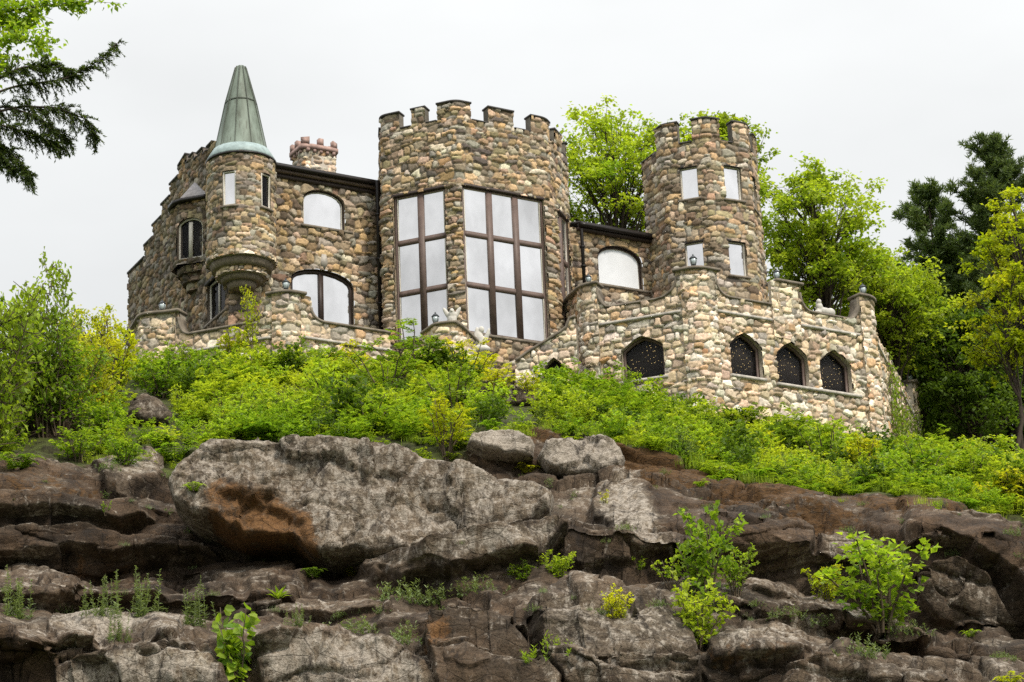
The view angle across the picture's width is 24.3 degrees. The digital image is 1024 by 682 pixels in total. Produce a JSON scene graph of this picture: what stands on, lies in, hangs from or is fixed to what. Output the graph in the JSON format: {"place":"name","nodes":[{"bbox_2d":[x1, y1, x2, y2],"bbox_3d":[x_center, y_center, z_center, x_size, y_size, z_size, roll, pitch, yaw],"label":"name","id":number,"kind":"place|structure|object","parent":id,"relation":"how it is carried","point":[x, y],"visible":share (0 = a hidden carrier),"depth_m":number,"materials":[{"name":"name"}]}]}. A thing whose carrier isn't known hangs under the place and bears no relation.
{"place":"outdoors","nodes":[
{"label":"outdoors","id":0,"kind":"place"},
{"bbox_2d":[0,376,1023,681],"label":"hillside","id":1,"kind":"structure","parent":0,"point":[62,536],"depth_m":67.55,"materials":[{"name":"grey stone"}]},
{"bbox_2d":[2,565,36,619],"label":"weed","id":2,"kind":"object","parent":1,"relation":"on","point":[17,609],"visible":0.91,"depth_m":65.08,"materials":[{"name":"green plant"}]},
{"bbox_2d":[0,451,45,469],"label":"shrub","id":3,"kind":"object","parent":1,"relation":"on","point":[19,464],"visible":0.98,"depth_m":74.46,"materials":[{"name":"green plant"}]},
{"bbox_2d":[0,276,46,451],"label":"sapling","id":4,"kind":"object","parent":1,"relation":"on","point":[13,342],"visible":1,"depth_m":77.40,"materials":[{"name":"green plant"}]},
{"bbox_2d":[0,334,49,442],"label":"sapling","id":5,"kind":"object","parent":1,"relation":"on","point":[21,424],"visible":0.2,"depth_m":81.02,"materials":[{"name":"green plant"}]},
{"bbox_2d":[0,246,87,437],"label":"sapling","id":6,"kind":"object","parent":1,"relation":"on","point":[43,317],"visible":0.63,"depth_m":81.96,"materials":[{"name":"green plant"}]},
{"bbox_2d":[28,408,81,437],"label":"boulder","id":7,"kind":"object","parent":1,"relation":"on","point":[50,435],"visible":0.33,"depth_m":81.33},
{"bbox_2d":[5,305,116,435],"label":"sapling","id":8,"kind":"object","parent":1,"relation":"on","point":[78,387],"visible":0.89,"depth_m":81.46,"materials":[{"name":"green plant"}]},
{"bbox_2d":[48,419,121,462],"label":"shrub","id":9,"kind":"object","parent":1,"relation":"on","point":[80,444],"visible":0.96,"depth_m":78.47,"materials":[{"name":"green plant"}]},
{"bbox_2d":[55,304,124,417],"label":"sapling","id":10,"kind":"object","parent":1,"relation":"on","point":[109,350],"visible":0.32,"depth_m":85.70,"materials":[{"name":"green plant"}]},
{"bbox_2d":[55,303,127,361],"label":"shrub","id":11,"kind":"object","parent":1,"relation":"on","point":[108,308],"visible":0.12,"depth_m":125.97,"materials":[{"name":"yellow plant"}]},
{"bbox_2d":[80,572,122,617],"bbox_3d":[-11.118,6.854,64.218,1.117,1.329,0.850,-7,-19,13],"label":"weed","id":12,"kind":"object","parent":1,"relation":"on","point":[102,607],"visible":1,"depth_m":64.19,"materials":[{"name":"green plant"}]},
{"bbox_2d":[73,398,138,439],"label":"shrub","id":13,"kind":"object","parent":1,"relation":"on","point":[102,415],"visible":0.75,"depth_m":81.15,"materials":[{"name":"green plant"}]},
{"bbox_2d":[79,325,142,394],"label":"shrub","id":14,"kind":"object","parent":1,"relation":"on","point":[121,371],"visible":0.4,"depth_m":90.52,"materials":[{"name":"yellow plant"}]},
{"bbox_2d":[106,606,133,642],"bbox_3d":[-10.414,7.491,62.518,0.822,0.978,0.626,13,-24,-38],"label":"weed","id":15,"kind":"object","parent":1,"relation":"on","point":[118,634],"visible":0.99,"depth_m":62.36,"materials":[{"name":"green plant"}]},
{"bbox_2d":[102,436,146,466],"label":"shrub","id":16,"kind":"object","parent":1,"relation":"on","point":[127,457],"visible":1,"depth_m":75.52,"materials":[{"name":"green plant"}]},
{"bbox_2d":[111,565,167,617],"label":"weed","id":17,"kind":"object","parent":1,"relation":"on","point":[141,607],"visible":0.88,"depth_m":65.35,"materials":[{"name":"green plant"}]},
{"bbox_2d":[127,393,172,425],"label":"boulder","id":18,"kind":"object","parent":1,"relation":"on","point":[149,406],"visible":0.69,"depth_m":83.80,"materials":[{"name":"grey stone"}]},
{"bbox_2d":[137,446,163,468],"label":"boulder","id":19,"kind":"object","parent":1,"relation":"on","point":[157,457],"visible":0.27,"depth_m":77.47,"materials":[{"name":"grey stone"}]},
{"bbox_2d":[128,345,181,398],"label":"shrub","id":20,"kind":"object","parent":1,"relation":"on","point":[153,373],"visible":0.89,"depth_m":89.91,"materials":[{"name":"green plant"}]},
{"bbox_2d":[155,440,200,460],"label":"shrub","id":21,"kind":"object","parent":1,"relation":"on","point":[170,456],"visible":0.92,"depth_m":78.17,"materials":[{"name":"green plant"}]},
{"bbox_2d":[162,340,198,372],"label":"shrub","id":22,"kind":"object","parent":1,"relation":"on","point":[185,356],"visible":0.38,"depth_m":96.81,"materials":[{"name":"green plant"}]},
{"bbox_2d":[181,575,222,627],"bbox_3d":[-8.314,6.982,63.547,1.224,1.536,0.833,5,-20,-21],"label":"weed","id":23,"kind":"object","parent":1,"relation":"on","point":[189,620],"visible":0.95,"depth_m":63.33,"materials":[{"name":"green plant"}]},
{"bbox_2d":[177,357,228,388],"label":"shrub","id":24,"kind":"object","parent":1,"relation":"on","point":[211,362],"visible":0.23,"depth_m":90.12,"materials":[{"name":"green plant"}]},
{"bbox_2d":[206,390,262,429],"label":"shrub","id":25,"kind":"object","parent":1,"relation":"on","point":[216,394],"visible":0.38,"depth_m":81.75,"materials":[{"name":"green plant"}]},
{"bbox_2d":[211,602,260,681],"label":"sapling","id":26,"kind":"object","parent":1,"relation":"on","point":[235,648],"visible":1,"depth_m":61.14,"materials":[{"name":"green plant"}]},
{"bbox_2d":[216,325,258,369],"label":"shrub","id":27,"kind":"object","parent":1,"relation":"on","point":[227,340],"visible":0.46,"depth_m":96.84,"materials":[{"name":"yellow plant"}]},
{"bbox_2d":[238,284,261,355],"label":"sapling","id":28,"kind":"object","parent":1,"relation":"on","point":[247,321],"visible":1,"depth_m":97.40,"materials":[{"name":"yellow plant"}]},
{"bbox_2d":[124,289,391,375],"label":"terrace wall","id":29,"kind":"structure","parent":1,"relation":"on","point":[288,316],"depth_m":99.04,"materials":[{"name":"stone"}]},
{"bbox_2d":[271,391,343,421],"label":"shrub","id":30,"kind":"object","parent":1,"relation":"on","point":[288,393],"visible":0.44,"depth_m":81.78,"materials":[{"name":"green plant"}]},
{"bbox_2d":[299,361,357,405],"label":"shrub","id":31,"kind":"object","parent":1,"relation":"on","point":[324,374],"visible":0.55,"depth_m":87.89,"materials":[{"name":"green plant"}]},
{"bbox_2d":[322,615,378,633],"bbox_3d":[-4.237,7.655,64.130,1.494,0.608,2.031,-14,-21,30],"label":"weed tuft","id":32,"kind":"object","parent":1,"relation":"on","point":[359,624],"visible":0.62,"depth_m":63.99,"materials":[{"name":"green plant"}]},
{"bbox_2d":[168,434,554,576],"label":"boulder","id":33,"kind":"object","parent":1,"relation":"on","point":[333,505],"visible":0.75,"depth_m":70.66,"materials":[{"name":"grey stone"}]},
{"bbox_2d":[331,393,403,425],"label":"shrub","id":34,"kind":"object","parent":1,"relation":"on","point":[365,399],"visible":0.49,"depth_m":81.61,"materials":[{"name":"green plant"}]},
{"bbox_2d":[338,338,425,389],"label":"shrub","id":35,"kind":"object","parent":1,"relation":"on","point":[396,372],"visible":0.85,"depth_m":89.40,"materials":[{"name":"green plant"}]},
{"bbox_2d":[377,576,430,604],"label":"weed tuft","id":36,"kind":"object","parent":1,"relation":"on","point":[409,595],"visible":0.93,"depth_m":66.83,"materials":[{"name":"green plant"}]},
{"bbox_2d":[360,318,448,382],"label":"shrub","id":37,"kind":"object","parent":1,"relation":"on","point":[390,357],"visible":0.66,"depth_m":92.51,"materials":[{"name":"green plant"}]},
{"bbox_2d":[390,618,421,644],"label":"weed tuft","id":38,"kind":"object","parent":1,"relation":"on","point":[405,636],"visible":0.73,"depth_m":62.54,"materials":[{"name":"green plant"}]},
{"bbox_2d":[418,582,453,605],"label":"weed tuft","id":39,"kind":"object","parent":1,"relation":"on","point":[433,598],"visible":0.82,"depth_m":67.20,"materials":[{"name":"green plant"}]},
{"bbox_2d":[126,65,768,384],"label":"castle","id":40,"kind":"structure","parent":1,"relation":"on","point":[455,206],"depth_m":104.69,"materials":[{"name":"stone"}]},
{"bbox_2d":[203,281,226,328],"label":"window","id":41,"kind":"structure","parent":40,"relation":"in","point":[220,312],"depth_m":102.75,"materials":[{"name":"grey glass"}]},
{"bbox_2d":[220,170,237,208],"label":"window","id":42,"kind":"structure","parent":40,"relation":"in","point":[229,177],"depth_m":101.20,"materials":[{"name":"white glass"}]},
{"bbox_2d":[290,270,352,324],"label":"arched window","id":43,"kind":"structure","parent":40,"relation":"in","point":[331,295],"depth_m":103.83,"materials":[{"name":"white glass"}]},
{"bbox_2d":[300,191,352,233],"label":"window","id":44,"kind":"structure","parent":40,"relation":"in","point":[321,209],"depth_m":105.03,"materials":[{"name":"white glass"}]},
{"bbox_2d":[597,247,650,293],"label":"window","id":45,"kind":"structure","parent":40,"relation":"in","point":[618,268],"depth_m":109.86,"materials":[{"name":"glass"}]},
{"bbox_2d":[678,163,700,201],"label":"window","id":46,"kind":"structure","parent":40,"relation":"in","point":[688,175],"depth_m":109.91,"materials":[{"name":"white glass"}]},
{"bbox_2d":[683,238,703,265],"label":"window","id":47,"kind":"structure","parent":40,"relation":"in","point":[695,248],"depth_m":108.82,"materials":[{"name":"white glass"}]},
{"bbox_2d":[724,163,745,202],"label":"window","id":48,"kind":"structure","parent":40,"relation":"in","point":[731,173],"depth_m":110.13,"materials":[{"name":"white glass"}]},
{"bbox_2d":[726,238,750,278],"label":"window","id":49,"kind":"structure","parent":40,"relation":"in","point":[737,261],"depth_m":108.90,"materials":[{"name":"white glass"}]},
{"bbox_2d":[418,393,476,460],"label":"shrub","id":50,"kind":"object","parent":1,"relation":"on","point":[441,408],"visible":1,"depth_m":77.81,"materials":[{"name":"green plant"}]},
{"bbox_2d":[410,361,486,410],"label":"shrub","id":51,"kind":"object","parent":1,"relation":"on","point":[466,377],"visible":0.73,"depth_m":84.44,"materials":[{"name":"green plant"}]},
{"bbox_2d":[420,320,481,380],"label":"stair pier","id":52,"kind":"structure","parent":1,"relation":"on","point":[454,331],"depth_m":97.40,"materials":[{"name":"stone"}]},
{"bbox_2d":[474,326,489,353],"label":"statue","id":53,"kind":"object","parent":52,"relation":"on","point":[478,332],"visible":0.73,"depth_m":97.92,"materials":[{"name":"white stone"}]},
{"bbox_2d":[440,337,498,376],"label":"shrub","id":54,"kind":"object","parent":1,"relation":"on","point":[475,362],"visible":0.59,"depth_m":92.35,"materials":[{"name":"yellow plant"}]},
{"bbox_2d":[436,572,510,597],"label":"weed tuft","id":55,"kind":"object","parent":1,"relation":"on","point":[475,585],"visible":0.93,"depth_m":66.48,"materials":[{"name":"green plant"}]},
{"bbox_2d":[458,378,517,426],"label":"shrub","id":56,"kind":"object","parent":1,"relation":"on","point":[475,397],"visible":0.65,"depth_m":81.87,"materials":[{"name":"green plant"}]},
{"bbox_2d":[474,362,515,399],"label":"shrub","id":57,"kind":"object","parent":1,"relation":"on","point":[496,373],"visible":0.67,"depth_m":87.82,"materials":[{"name":"yellow plant"}]},
{"bbox_2d":[466,429,534,462],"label":"boulder","id":58,"kind":"object","parent":1,"relation":"on","point":[510,446],"visible":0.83,"depth_m":76.82,"materials":[{"name":"grey stone"}]},
{"bbox_2d":[480,378,537,406],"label":"boulder","id":59,"kind":"object","parent":1,"relation":"on","point":[520,396],"visible":0.3,"depth_m":87.91,"materials":[{"name":"grey stone"}]},
{"bbox_2d":[514,370,548,396],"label":"shrub","id":60,"kind":"object","parent":59,"relation":"on","point":[527,382],"visible":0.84,"depth_m":87.94,"materials":[{"name":"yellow plant"}]},
{"bbox_2d":[0,573,1020,660],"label":"ledge weeds","id":61,"kind":"object","parent":1,"relation":"on","point":[606,613],"visible":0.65,"depth_m":65.28,"materials":[{"name":"green plant"}]},
{"bbox_2d":[0,413,1023,517],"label":"edge grass","id":62,"kind":"structure","parent":1,"relation":"on","point":[98,449],"depth_m":78.24,"materials":[{"name":"green plant"}]},
{"bbox_2d":[1,336,1023,513],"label":"bushes","id":63,"kind":"object","parent":1,"relation":"on","point":[266,421],"visible":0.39,"depth_m":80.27,"materials":[{"name":"green plant"}]},
{"bbox_2d":[10,342,1023,515],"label":"tall stalks","id":64,"kind":"object","parent":1,"relation":"on","point":[687,441],"visible":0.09,"depth_m":80.92,"materials":[{"name":"green plant"}]},
{"bbox_2d":[504,558,537,581],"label":"shrub","id":65,"kind":"object","parent":1,"relation":"on","point":[524,572],"visible":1,"depth_m":67.23,"materials":[{"name":"green plant"}]},
{"bbox_2d":[41,457,1022,568],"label":"ledge weeds","id":66,"kind":"object","parent":1,"relation":"on","point":[103,465],"visible":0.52,"depth_m":72.61,"materials":[{"name":"green plant"}]},
{"bbox_2d":[520,629,571,663],"bbox_3d":[0.953,7.987,61.663,1.950,0.925,1.865,5,-20,-22],"label":"fern","id":67,"kind":"object","parent":1,"relation":"on","point":[533,655],"visible":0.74,"depth_m":61.19,"materials":[{"name":"green plant"}]},
{"bbox_2d":[515,314,579,386],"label":"stair wall","id":68,"kind":"structure","parent":1,"relation":"on","point":[559,348],"depth_m":101.35,"materials":[{"name":"stone"}]},
{"bbox_2d":[536,549,575,577],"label":"shrub","id":69,"kind":"object","parent":1,"relation":"on","point":[561,564],"visible":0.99,"depth_m":67.17,"materials":[{"name":"green plant"}]},
{"bbox_2d":[537,434,624,477],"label":"boulder","id":70,"kind":"object","parent":1,"relation":"on","point":[561,457],"visible":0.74,"depth_m":76.29,"materials":[{"name":"grey stone"}]},
{"bbox_2d":[599,583,634,619],"bbox_3d":[2.747,6.897,62.420,0.892,0.999,0.912,-11,-20,25],"label":"shrub","id":71,"kind":"object","parent":1,"relation":"on","point":[610,599],"visible":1,"depth_m":62.41,"materials":[{"name":"yellow plant"}]},
{"bbox_2d":[556,93,698,253],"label":"broadleaf tree","id":72,"kind":"object","parent":1,"relation":"on","point":[624,206],"visible":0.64,"depth_m":120.86,"materials":[{"name":"green plant"}]},
{"bbox_2d":[650,554,680,588],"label":"fern","id":73,"kind":"object","parent":1,"relation":"on","point":[667,568],"visible":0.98,"depth_m":65.89,"materials":[{"name":"plant"}]},
{"bbox_2d":[670,570,739,650],"bbox_3d":[4.930,7.219,63.139,1.909,2.386,2.108,12,-23,-36],"label":"shrub","id":74,"kind":"object","parent":1,"relation":"on","point":[695,620],"visible":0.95,"depth_m":62.85,"materials":[{"name":"green plant"}]},
{"bbox_2d":[670,500,747,610],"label":"shrub","id":75,"kind":"object","parent":1,"relation":"on","point":[702,570],"visible":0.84,"depth_m":65.61,"materials":[{"name":"green plant"}]},
{"bbox_2d":[667,109,780,207],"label":"broadleaf tree","id":76,"kind":"object","parent":1,"relation":"on","point":[724,117],"visible":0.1,"depth_m":124.81,"materials":[{"name":"green plant"}]},
{"bbox_2d":[715,542,759,596],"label":"shrub","id":77,"kind":"object","parent":1,"relation":"on","point":[731,573],"visible":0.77,"depth_m":67.21,"materials":[{"name":"green plant"}]},
{"bbox_2d":[562,265,921,444],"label":"terrace wall","id":78,"kind":"structure","parent":1,"relation":"on","point":[694,329],"depth_m":102.81,"materials":[{"name":"stone"}]},
{"bbox_2d":[621,336,664,378],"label":"window","id":79,"kind":"structure","parent":78,"relation":"in","point":[645,356],"depth_m":102.32,"materials":[{"name":"black glass"}]},
{"bbox_2d":[729,334,759,376],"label":"window","id":80,"kind":"structure","parent":78,"relation":"in","point":[744,354],"depth_m":102.60,"materials":[{"name":"black glass"}]},
{"bbox_2d":[776,342,805,385],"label":"window","id":81,"kind":"structure","parent":78,"relation":"in","point":[791,365],"depth_m":103.81,"materials":[{"name":"black glass"}]},
{"bbox_2d":[820,350,848,392],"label":"window","id":82,"kind":"structure","parent":78,"relation":"in","point":[834,374],"depth_m":105.03,"materials":[{"name":"black glass"}]},
{"bbox_2d":[887,351,927,441],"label":"ivy","id":83,"kind":"object","parent":78,"relation":"attached to","point":[897,417],"visible":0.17,"depth_m":110.60,"materials":[{"name":"green plant"}]},
{"bbox_2d":[790,415,847,462],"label":"shrub","id":84,"kind":"object","parent":1,"relation":"on","point":[828,442],"visible":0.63,"depth_m":87.96,"materials":[{"name":"green plant"}]},
{"bbox_2d":[615,411,1023,518],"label":"slope grass","id":85,"kind":"structure","parent":1,"relation":"on","point":[884,487],"depth_m":77.82,"materials":[{"name":"green plant"}]},
{"bbox_2d":[800,564,843,601],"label":"shrub","id":86,"kind":"object","parent":1,"relation":"on","point":[827,590],"visible":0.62,"depth_m":68.20,"materials":[{"name":"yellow plant"}]},
{"bbox_2d":[757,151,901,315],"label":"broadleaf tree","id":87,"kind":"object","parent":1,"relation":"on","point":[828,260],"visible":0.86,"depth_m":118.41,"materials":[{"name":"green plant"}]},
{"bbox_2d":[829,433,881,469],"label":"shrub","id":88,"kind":"object","parent":1,"relation":"on","point":[864,445],"visible":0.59,"depth_m":87.12,"materials":[{"name":"yellow plant"}]},
{"bbox_2d":[831,632,890,659],"bbox_3d":[9.059,7.896,61.481,1.559,0.718,1.555,-7,-19,12],"label":"weed tuft","id":89,"kind":"object","parent":1,"relation":"on","point":[869,651],"visible":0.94,"depth_m":61.25,"materials":[{"name":"green plant"}]},
{"bbox_2d":[812,530,939,633],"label":"shrub","id":90,"kind":"object","parent":1,"relation":"on","point":[888,571],"visible":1,"depth_m":65.37,"materials":[{"name":"green plant"}]},
{"bbox_2d":[812,242,971,390],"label":"broadleaf tree","id":91,"kind":"object","parent":1,"relation":"on","point":[910,296],"visible":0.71,"depth_m":120.12,"materials":[{"name":"green plant"}]},
{"bbox_2d":[884,618,935,643],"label":"weed tuft","id":92,"kind":"object","parent":1,"relation":"on","point":[906,629],"visible":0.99,"depth_m":65.32,"materials":[{"name":"green plant"}]},
{"bbox_2d":[878,434,955,479],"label":"shrub","id":93,"kind":"object","parent":1,"relation":"on","point":[923,458],"visible":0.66,"depth_m":81.60,"materials":[{"name":"green plant"}]},
{"bbox_2d":[894,264,956,438],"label":"broadleaf tree","id":94,"kind":"object","parent":1,"relation":"on","point":[928,416],"visible":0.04,"depth_m":125.83,"materials":[{"name":"green plant"}]},
{"bbox_2d":[891,176,975,443],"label":"pine tree","id":95,"kind":"object","parent":1,"relation":"on","point":[937,209],"visible":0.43,"depth_m":129.83,"materials":[{"name":"green plant"}]},
{"bbox_2d":[899,281,1002,448],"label":"broadleaf tree","id":96,"kind":"object","parent":1,"relation":"on","point":[927,427],"visible":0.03,"depth_m":128.52,"materials":[{"name":"green plant"}]},
{"bbox_2d":[893,303,1023,446],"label":"broadleaf tree","id":97,"kind":"object","parent":1,"relation":"on","point":[954,387],"visible":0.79,"depth_m":120.28,"materials":[{"name":"green plant"}]},
{"bbox_2d":[923,322,1023,453],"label":"broadleaf tree","id":98,"kind":"object","parent":1,"relation":"on","point":[1009,432],"visible":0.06,"depth_m":125.90,"materials":[{"name":"green plant"}]},
{"bbox_2d":[953,447,994,490],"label":"shrub","id":99,"kind":"object","parent":1,"relation":"on","point":[978,463],"visible":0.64,"depth_m":83.53,"materials":[{"name":"green plant"}]},
{"bbox_2d":[929,130,1023,452],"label":"pine tree","id":100,"kind":"object","parent":1,"relation":"on","point":[1001,170],"visible":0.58,"depth_m":127.69,"materials":[{"name":"green plant"}]},
{"bbox_2d":[944,259,1023,452],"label":"broadleaf tree","id":101,"kind":"object","parent":1,"relation":"on","point":[1011,341],"visible":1,"depth_m":112.31,"materials":[{"name":"green plant"}]},
{"bbox_2d":[957,184,1023,332],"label":"broadleaf tree","id":102,"kind":"object","parent":1,"relation":"on","point":[996,247],"visible":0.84,"depth_m":115.05,"materials":[{"name":"green plant"}]},
{"bbox_2d":[973,459,1023,509],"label":"shrub","id":103,"kind":"object","parent":1,"relation":"on","point":[1007,490],"visible":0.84,"depth_m":78.84,"materials":[{"name":"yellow plant"}]},
{"bbox_2d":[0,0,1023,447],"label":"sky","id":104,"kind":"structure","parent":0,"point":[889,90],"materials":[{"name":"white"}]},
{"label":"ground","id":105,"kind":"structure","parent":0,"visible":0},
{"bbox_2d":[0,0,126,93],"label":"maple tree","id":106,"kind":"object","parent":105,"relation":"on","point":[12,22],"visible":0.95,"depth_m":46.25,"materials":[{"name":"green plant"}]},
{"bbox_2d":[0,38,127,194],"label":"hemlock tree","id":107,"kind":"object","parent":105,"relation":"on","point":[15,167],"visible":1,"depth_m":41.42,"materials":[{"name":"green plant"}]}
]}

